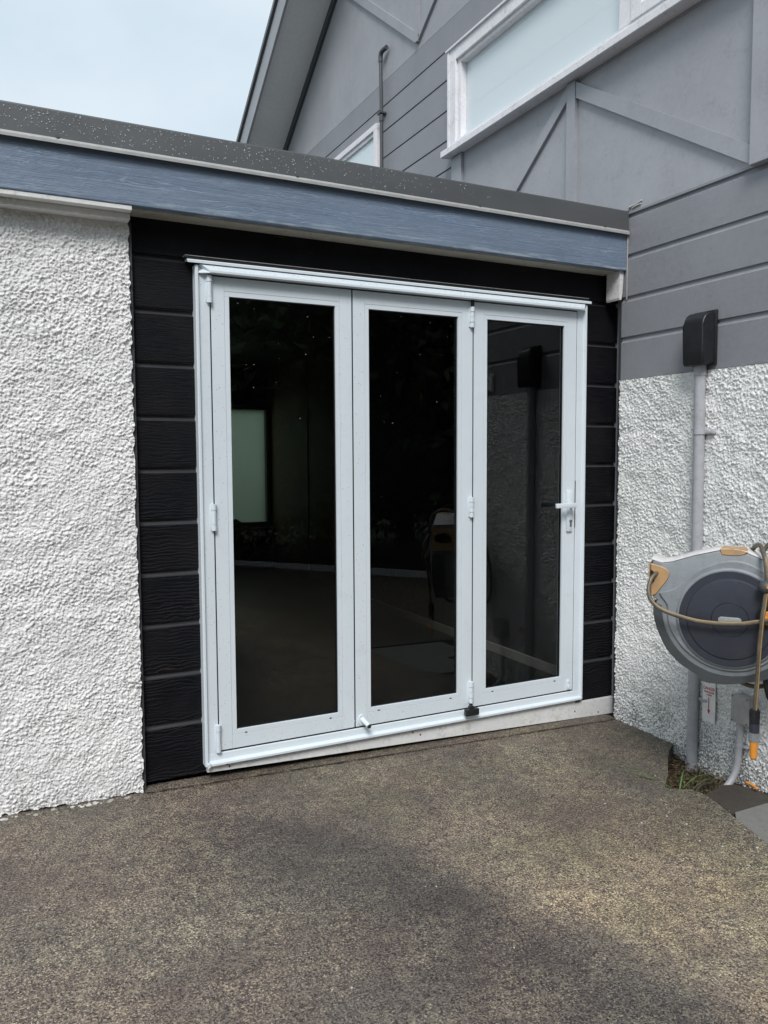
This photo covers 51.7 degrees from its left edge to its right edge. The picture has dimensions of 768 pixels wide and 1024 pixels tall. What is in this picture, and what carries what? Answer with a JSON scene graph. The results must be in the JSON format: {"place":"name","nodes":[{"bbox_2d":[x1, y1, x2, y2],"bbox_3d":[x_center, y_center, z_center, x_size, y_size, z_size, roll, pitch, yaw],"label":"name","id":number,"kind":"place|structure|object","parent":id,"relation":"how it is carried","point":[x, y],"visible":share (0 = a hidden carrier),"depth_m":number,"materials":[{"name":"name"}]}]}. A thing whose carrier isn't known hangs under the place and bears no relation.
{"place":"outdoors","nodes":[
{"label":"outdoors","id":0,"kind":"place"},
{"bbox_2d":[0,0,272,141],"label":"sky","id":1,"kind":"structure","parent":0,"point":[186,66],"materials":[{"name":"white"}]},
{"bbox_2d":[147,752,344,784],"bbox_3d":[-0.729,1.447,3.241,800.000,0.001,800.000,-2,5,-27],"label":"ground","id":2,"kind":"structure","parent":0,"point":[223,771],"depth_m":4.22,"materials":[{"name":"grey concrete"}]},
{"bbox_2d":[0,714,767,1023],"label":"driveway","id":3,"kind":"structure","parent":0,"point":[571,890],"depth_m":2.39,"materials":[{"name":"concrete"}]},
{"bbox_2d":[0,100,629,816],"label":"garage","id":4,"kind":"structure","parent":3,"relation":"on","point":[372,408],"depth_m":3.38,"materials":[{"name":"white paint"}]},
{"bbox_2d":[231,404,274,530],"bbox_3d":[-1.726,-0.471,8.458,1.090,1.350,0.170,-2,5,-27],"label":"back window","id":5,"kind":"structure","parent":4,"relation":"in","point":[249,423],"depth_m":8.63,"materials":[{"name":"green glass"}]},
{"bbox_2d":[205,275,354,752],"bbox_3d":[-0.415,0.015,3.285,0.622,1.894,0.053,-2,5,-27],"label":"door leaf","id":6,"kind":"structure","parent":4,"relation":"in","point":[219,290],"depth_m":3.27,"materials":[{"name":"white"}]},
{"bbox_2d":[352,290,478,728],"bbox_3d":[0.155,0.003,3.547,0.618,1.926,0.096,-2,5,-27],"label":"door leaf","id":7,"kind":"structure","parent":4,"relation":"in","point":[462,311],"depth_m":3.57,"materials":[{"name":"white"}]},
{"bbox_2d":[472,302,576,705],"bbox_3d":[0.691,-0.029,3.823,0.605,1.892,0.082,-2,5,-27],"label":"door leaf","id":8,"kind":"structure","parent":4,"relation":"in","point":[483,694],"depth_m":3.85,"materials":[{"name":"white"}]},
{"bbox_2d":[145,714,614,793],"bbox_3d":[0.115,1.085,3.600,2.325,0.077,0.135,-2,5,-27],"label":"threshold strip","id":9,"kind":"object","parent":3,"relation":"on","point":[351,756],"visible":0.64,"depth_m":3.52,"materials":[{"name":"concrete"}]},
{"bbox_2d":[236,0,767,793],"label":"house","id":10,"kind":"structure","parent":3,"relation":"on","point":[650,116],"depth_m":3.85,"materials":[{"name":"grey paint"}]},
{"bbox_2d":[334,123,379,166],"bbox_3d":[-0.240,-2.696,6.618,0.055,0.738,0.910,-2,5,-27],"label":"small window","id":11,"kind":"structure","parent":10,"relation":"in","point":[365,150],"depth_m":6.40,"materials":[{"name":"paint"}]},
{"bbox_2d":[377,45,388,167],"bbox_3d":[-0.001,-2.583,6.104,0.054,1.904,0.126,-2,5,-27],"label":"vent pipe","id":12,"kind":"object","parent":10,"relation":"attached to","point":[381,113],"visible":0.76,"depth_m":6.07,"materials":[{"name":"grey plastic"}]},
{"bbox_2d":[440,0,701,159],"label":"window","id":13,"kind":"structure","parent":10,"relation":"in","point":[522,53],"depth_m":4.52,"materials":[{"name":"paint"}]},
{"bbox_2d":[683,309,717,770],"bbox_3d":[1.386,0.174,3.529,0.084,2.108,0.132,-2,5,-27],"label":"electrical conduit","id":14,"kind":"object","parent":10,"relation":"attached to","point":[700,334],"visible":0.83,"depth_m":3.49,"materials":[{"name":"grey plastic"}]},
{"bbox_2d":[646,542,767,759],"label":"hose reel","id":15,"kind":"object","parent":10,"relation":"attached to","point":[710,608],"visible":1,"depth_m":2.97,"materials":[{"name":"grey plastic"}]},
{"bbox_2d":[702,682,715,724],"bbox_3d":[1.445,0.845,3.522,0.004,0.187,0.070,-2,5,-27],"label":"warning sign","id":16,"kind":"object","parent":10,"relation":"attached to","point":[709,706],"visible":1,"depth_m":3.52,"materials":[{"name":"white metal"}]},
{"bbox_2d":[723,692,752,784],"bbox_3d":[1.486,0.989,3.337,0.135,0.434,0.093,-2,5,-27],"label":"junction box","id":17,"kind":"object","parent":10,"relation":"attached to","point":[741,705],"visible":0.84,"depth_m":3.35,"materials":[{"name":"plastic"}]},
{"bbox_2d":[667,754,767,794],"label":"soil strip","id":18,"kind":"object","parent":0,"point":[671,760],"visible":0.1,"depth_m":3.51,"materials":[{"name":"brown soil"}]},
{"bbox_2d":[579,761,713,789],"bbox_3d":[1.106,1.113,3.372,0.592,0.106,0.152,0,4,3],"label":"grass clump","id":19,"kind":"object","parent":18,"relation":"on","point":[663,774],"visible":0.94,"depth_m":3.32,"materials":[{"name":"green plant"}]},
{"bbox_2d":[667,764,725,793],"bbox_3d":[1.298,1.158,3.384,0.408,0.038,0.346,-2,5,-27],"label":"grass tuft","id":20,"kind":"object","parent":18,"relation":"on","point":[684,777],"visible":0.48,"depth_m":3.42,"materials":[{"name":"green plant"}]},
{"bbox_2d":[695,782,712,791],"bbox_3d":[1.329,1.144,3.297,0.017,0.029,0.160,4,6,45],"label":"stick","id":21,"kind":"object","parent":18,"relation":"on","point":[700,786],"visible":0.95,"depth_m":3.29,"materials":[{"name":"brown wood"}]},
{"bbox_2d":[668,754,753,792],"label":"leaf litter","id":22,"kind":"object","parent":18,"relation":"on","point":[703,772],"visible":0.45,"depth_m":3.45,"materials":[{"name":"brown plant"}]},
{"bbox_2d":[705,784,767,816],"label":"broken paving","id":23,"kind":"structure","parent":18,"relation":"on","point":[732,799],"depth_m":3.19,"materials":[{"name":"concrete"}]},
{"bbox_2d":[745,781,758,789],"bbox_3d":[1.518,1.128,3.266,0.014,0.014,0.068,-1,4,-15],"label":"orange scrap","id":24,"kind":"object","parent":23,"relation":"on","point":[752,785],"visible":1,"depth_m":3.26,"materials":[{"name":"plastic"}]},
{"bbox_2d":[735,803,767,842],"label":"side path","id":25,"kind":"structure","parent":0,"point":[754,819],"depth_m":2.98,"materials":[{"name":"concrete"}]}
]}

